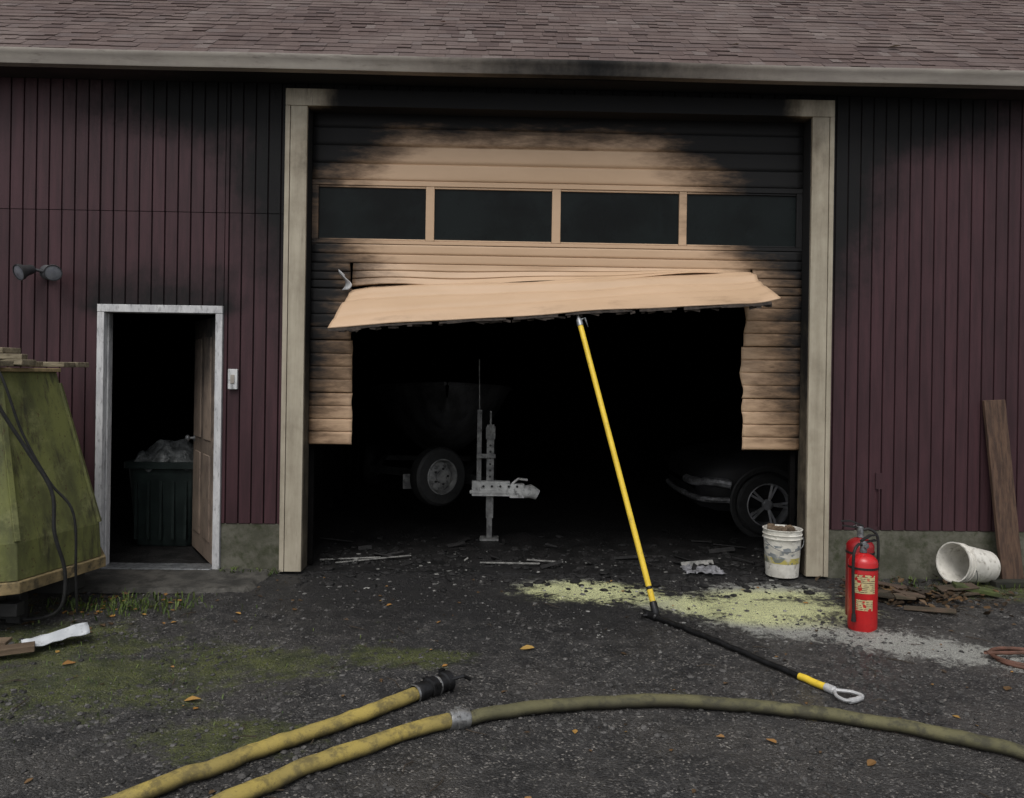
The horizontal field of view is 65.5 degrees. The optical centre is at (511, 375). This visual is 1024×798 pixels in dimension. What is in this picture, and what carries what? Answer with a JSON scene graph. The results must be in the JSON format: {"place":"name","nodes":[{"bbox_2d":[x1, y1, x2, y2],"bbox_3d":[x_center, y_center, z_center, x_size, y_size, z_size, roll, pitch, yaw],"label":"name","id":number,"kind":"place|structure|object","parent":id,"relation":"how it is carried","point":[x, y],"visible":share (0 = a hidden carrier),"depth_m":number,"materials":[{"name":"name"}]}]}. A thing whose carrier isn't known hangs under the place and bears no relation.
{"place":"outdoors","nodes":[
{"label":"outdoors","id":0,"kind":"place"},
{"bbox_2d":[0,572,1023,797],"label":"ground","id":1,"kind":"structure","parent":0,"point":[621,766],"depth_m":4.12,"materials":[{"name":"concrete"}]},
{"bbox_2d":[0,637,34,655],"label":"scrap board","id":2,"kind":"object","parent":1,"relation":"on","point":[16,648],"visible":1,"depth_m":4.44,"materials":[{"name":"brown wood"}]},
{"bbox_2d":[0,347,105,623],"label":"green hopper","id":3,"kind":"object","parent":1,"relation":"on","point":[50,518],"visible":1,"depth_m":5.02,"materials":[{"name":"paint"}]},
{"bbox_2d":[19,622,89,645],"bbox_3d":[-2.665,1.509,4.643,0.341,0.076,0.152,1,0,-39],"label":"bent white flashing","id":4,"kind":"object","parent":1,"relation":"on","point":[80,629],"visible":0.98,"depth_m":4.63,"materials":[{"name":"metal"}]},
{"bbox_2d":[72,569,269,593],"bbox_3d":[-2.753,1.552,6.025,1.732,0.035,0.633,1,0,-1],"label":"concrete pad","id":5,"kind":"object","parent":1,"relation":"on","point":[117,581],"visible":0.76,"depth_m":5.96,"materials":[{"name":"grey concrete"}]},
{"bbox_2d":[99,563,211,569],"bbox_3d":[-2.825,1.543,6.385,0.872,0.030,0.190,1,0,-1],"label":"door sill","id":6,"kind":"structure","parent":5,"relation":"on","point":[184,566],"depth_m":6.37,"materials":[{"name":"concrete"}]},
{"bbox_2d":[103,668,470,797],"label":"fire hose","id":7,"kind":"object","parent":1,"relation":"on","point":[427,687],"visible":1,"depth_m":3.37,"materials":[{"name":"fabric"}]},
{"bbox_2d":[109,458,805,576],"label":"floor slab","id":8,"kind":"structure","parent":1,"relation":"on","point":[580,499],"depth_m":8.44,"materials":[{"name":"black concrete"}]},
{"bbox_2d":[124,439,192,545],"bbox_3d":[-3.159,1.069,7.433,0.680,0.949,0.620,1,0,-1],"label":"trash bin","id":9,"kind":"object","parent":8,"relation":"on","point":[161,477],"visible":0.73,"depth_m":7.17,"materials":[{"name":"black plastic"}]},
{"bbox_2d":[363,359,539,540],"bbox_3d":[-0.970,0.711,10.263,2.029,1.750,5.589,1,0,-5],"label":"boat trailer","id":10,"kind":"object","parent":8,"relation":"on","point":[435,423],"visible":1,"depth_m":8.80,"materials":[{"name":"metal"}]},
{"bbox_2d":[680,564,725,573],"bbox_3d":[1.574,1.599,6.581,0.335,0.025,0.298,1,0,-1],"label":"plastic sheet","id":11,"kind":"object","parent":8,"relation":"on","point":[712,569],"visible":0.98,"depth_m":6.57,"materials":[{"name":"white plastic"}]},
{"bbox_2d":[666,437,797,536],"bbox_3d":[4.146,0.972,8.993,4.650,1.480,1.870,1,0,-1],"label":"parked car","id":12,"kind":"object","parent":8,"relation":"on","point":[748,489],"visible":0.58,"depth_m":8.13,"materials":[{"name":"paint"}]},
{"bbox_2d":[762,523,803,578],"bbox_3d":[2.198,1.426,6.480,0.326,0.405,0.315,1,0,-1],"label":"plastic bucket","id":13,"kind":"object","parent":8,"relation":"on","point":[782,547],"visible":1,"depth_m":6.37,"materials":[{"name":"plastic"}]},
{"bbox_2d":[0,566,1020,758],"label":"weeds","id":14,"kind":"object","parent":1,"relation":"on","point":[123,603],"visible":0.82,"depth_m":5.36,"materials":[{"name":"green plant"}]},
{"bbox_2d":[0,581,1022,797],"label":"twigs","id":15,"kind":"object","parent":1,"relation":"on","point":[556,606],"visible":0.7,"depth_m":4.40,"materials":[{"name":"brown wood"}]},
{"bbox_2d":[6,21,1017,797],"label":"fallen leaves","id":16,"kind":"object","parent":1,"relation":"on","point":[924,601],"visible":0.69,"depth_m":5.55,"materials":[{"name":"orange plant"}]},
{"bbox_2d":[279,88,834,576],"bbox_3d":[0.374,-0.327,6.477,4.405,3.845,0.206,1,0,-1],"label":"garage door frame","id":17,"kind":"object","parent":1,"relation":"on","point":[813,116],"visible":1,"depth_m":6.41,"materials":[{"name":"beige paint"}]},
{"bbox_2d":[307,347,796,563],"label":"door tracks","id":18,"kind":"object","parent":17,"relation":"attached to","point":[791,483],"depth_m":6.57},
{"bbox_2d":[308,112,803,449],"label":"garage door panels","id":19,"kind":"object","parent":17,"relation":"attached to","point":[447,148],"visible":0.95,"depth_m":6.55,"materials":[{"name":"beige paint"}]},
{"bbox_2d":[328,272,780,328],"bbox_3d":[0.327,-0.603,6.318,3.491,0.540,0.425,1,0,-1],"label":"bent panel","id":20,"kind":"object","parent":19,"relation":"attached to","point":[381,304],"visible":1,"depth_m":6.28,"materials":[{"name":"beige paint"}]},
{"bbox_2d":[339,270,351,289],"bbox_3d":[-1.350,-0.775,6.445,0.098,0.171,0.089,1,0,-20],"label":"torn sheet","id":21,"kind":"object","parent":20,"relation":"on","point":[348,284],"visible":1,"depth_m":6.42,"materials":[{"name":"silver metal"}]},
{"bbox_2d":[328,301,771,332],"bbox_3d":[0.300,-0.450,6.163,3.436,0.293,0.058,1,0,0],"label":"bent panel rim","id":22,"kind":"object","parent":20,"relation":"attached to","point":[552,316],"visible":1,"depth_m":6.14,"materials":[{"name":"wood"}]},
{"bbox_2d":[311,179,802,251],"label":"window rails","id":23,"kind":"object","parent":19,"relation":"attached to","point":[556,190],"depth_m":6.55,"materials":[{"name":"beige wood"}]},
{"bbox_2d":[318,187,796,246],"bbox_3d":[0.381,-1.304,6.574,4.010,0.460,0.004,1,0,-1],"label":"window glass","id":24,"kind":"object","parent":23,"relation":"in","point":[493,215],"visible":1,"depth_m":6.57,"materials":[{"name":"black glass"}]},
{"bbox_2d":[211,693,1023,797],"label":"fire hose","id":25,"kind":"object","parent":1,"relation":"on","point":[457,717],"visible":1,"depth_m":3.59,"materials":[{"name":"fabric"}]},
{"bbox_2d":[576,315,659,615],"bbox_3d":[0.753,0.559,5.729,0.089,2.118,1.045,1,0,-29],"label":"pike pole","id":26,"kind":"object","parent":1,"relation":"on","point":[645,573],"visible":0.95,"depth_m":5.66,"materials":[{"name":"plastic"}]},
{"bbox_2d":[220,523,1023,578],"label":"foundation","id":27,"kind":"object","parent":1,"relation":"on","point":[904,554],"visible":0.2,"depth_m":6.47,"materials":[{"name":"concrete"}]},
{"bbox_2d":[0,77,1023,531],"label":"siding wall","id":28,"kind":"structure","parent":27,"relation":"on","point":[140,191],"depth_m":6.37,"materials":[{"name":"red paint"}]},
{"bbox_2d":[12,264,62,280],"bbox_3d":[-3.673,-0.799,6.202,0.380,0.141,0.198,1,0,-1],"label":"security light","id":29,"kind":"object","parent":28,"relation":"attached to","point":[52,272],"visible":1,"depth_m":6.15,"materials":[{"name":"grey metal"}]},
{"bbox_2d":[95,304,223,568],"bbox_3d":[-2.810,0.491,6.393,0.986,2.095,0.154,1,0,-1],"label":"side door frame","id":30,"kind":"object","parent":28,"relation":"attached to","point":[105,312],"visible":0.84,"depth_m":6.33,"materials":[{"name":"white wood"}]},
{"bbox_2d":[185,317,215,564],"bbox_3d":[-2.646,0.526,6.769,0.199,2.000,0.835,1,0,-26],"label":"side door leaf","id":31,"kind":"object","parent":30,"relation":"attached to","point":[203,446],"visible":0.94,"depth_m":6.69,"materials":[{"name":"paint"}]},
{"bbox_2d":[228,369,237,388],"bbox_3d":[-2.218,0.032,6.330,0.073,0.160,0.036,1,0,-1],"label":"switch box","id":32,"kind":"object","parent":28,"relation":"attached to","point":[232,378],"visible":1,"depth_m":6.32,"materials":[{"name":"paint"}]},
{"bbox_2d":[0,66,1023,99],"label":"soffit","id":33,"kind":"structure","parent":28,"relation":"attached to","point":[450,81],"depth_m":6.28,"materials":[{"name":"paint"}]},
{"bbox_2d":[0,47,1023,89],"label":"rain gutter","id":34,"kind":"object","parent":33,"relation":"on","point":[477,67],"visible":1,"depth_m":6.09,"materials":[{"name":"paint"}]},
{"bbox_2d":[875,473,881,525],"bbox_3d":[2.970,1.009,6.451,0.050,0.430,0.025,1,0,-1],"label":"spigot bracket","id":35,"kind":"object","parent":28,"relation":"attached to","point":[878,481],"visible":1,"depth_m":6.45,"materials":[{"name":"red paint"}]},
{"bbox_2d":[295,528,989,662],"bbox_3d":[0.534,1.594,6.436,4.627,0.100,3.844,1,0,-1],"label":"charred debris","id":36,"kind":"object","parent":1,"relation":"on","point":[383,554],"visible":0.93,"depth_m":6.66,"materials":[{"name":"brown wood"}]},
{"bbox_2d":[641,608,863,703],"bbox_3d":[1.285,1.603,4.646,0.148,0.056,1.674,1,0,-30],"label":"pike pole","id":37,"kind":"object","parent":1,"relation":"on","point":[809,680],"visible":0.99,"depth_m":4.43,"materials":[{"name":"plastic"}]},
{"bbox_2d":[841,520,879,614],"bbox_3d":[2.368,1.317,5.440,0.185,0.644,0.202,1,0,-36],"label":"fire extinguisher","id":38,"kind":"object","parent":1,"relation":"on","point":[851,543],"visible":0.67,"depth_m":5.42,"materials":[{"name":"red metal"}]},
{"bbox_2d":[847,534,878,631],"bbox_3d":[2.286,1.343,5.170,0.202,0.604,0.186,1,0,9],"label":"fire extinguisher","id":39,"kind":"object","parent":1,"relation":"on","point":[862,601],"visible":1,"depth_m":5.10,"materials":[{"name":"red metal"}]},
{"bbox_2d":[839,578,979,613],"bbox_3d":[2.937,1.610,5.850,0.967,0.097,0.778,1,0,25],"label":"scrap wood pile","id":40,"kind":"object","parent":1,"relation":"on","point":[883,594],"visible":0.67,"depth_m":5.82,"materials":[{"name":"brown wood"}]},
{"bbox_2d":[936,542,1000,583],"bbox_3d":[3.600,1.474,6.266,0.399,0.337,0.326,1,0,-20],"label":"plastic bucket","id":41,"kind":"object","parent":1,"relation":"on","point":[959,562],"visible":0.97,"depth_m":6.24,"materials":[{"name":"plastic"}]},
{"bbox_2d":[951,581,1000,597],"bbox_3d":[3.467,1.602,5.958,0.300,0.070,0.130,1,0,17],"label":"mossy board","id":42,"kind":"object","parent":1,"relation":"on","point":[985,591],"visible":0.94,"depth_m":5.91,"materials":[{"name":"brown wood"}]},
{"bbox_2d":[982,400,1023,578],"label":"leaning plank","id":43,"kind":"object","parent":1,"relation":"on","point":[1002,488],"visible":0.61,"depth_m":6.37,"materials":[{"name":"brown wood"}]},
{"bbox_2d":[984,646,1023,669],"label":"rubber hose coil","id":44,"kind":"object","parent":1,"relation":"on","point":[993,652],"visible":1,"depth_m":4.63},
{"bbox_2d":[989,579,1023,587],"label":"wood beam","id":45,"kind":"structure","parent":1,"relation":"on","point":[998,583],"depth_m":6.18,"materials":[{"name":"brown wood"}]},
{"bbox_3d":[0.289,-2.046,11.058,16.200,7.300,9.300,1,0,-1],"label":"side wall","id":46,"kind":"object","parent":1,"relation":"on","visible":0},
{"bbox_2d":[0,0,1023,70],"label":"shingle roof","id":47,"kind":"structure","parent":46,"relation":"attached to","point":[965,34],"depth_m":6.91,"materials":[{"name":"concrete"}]}
]}

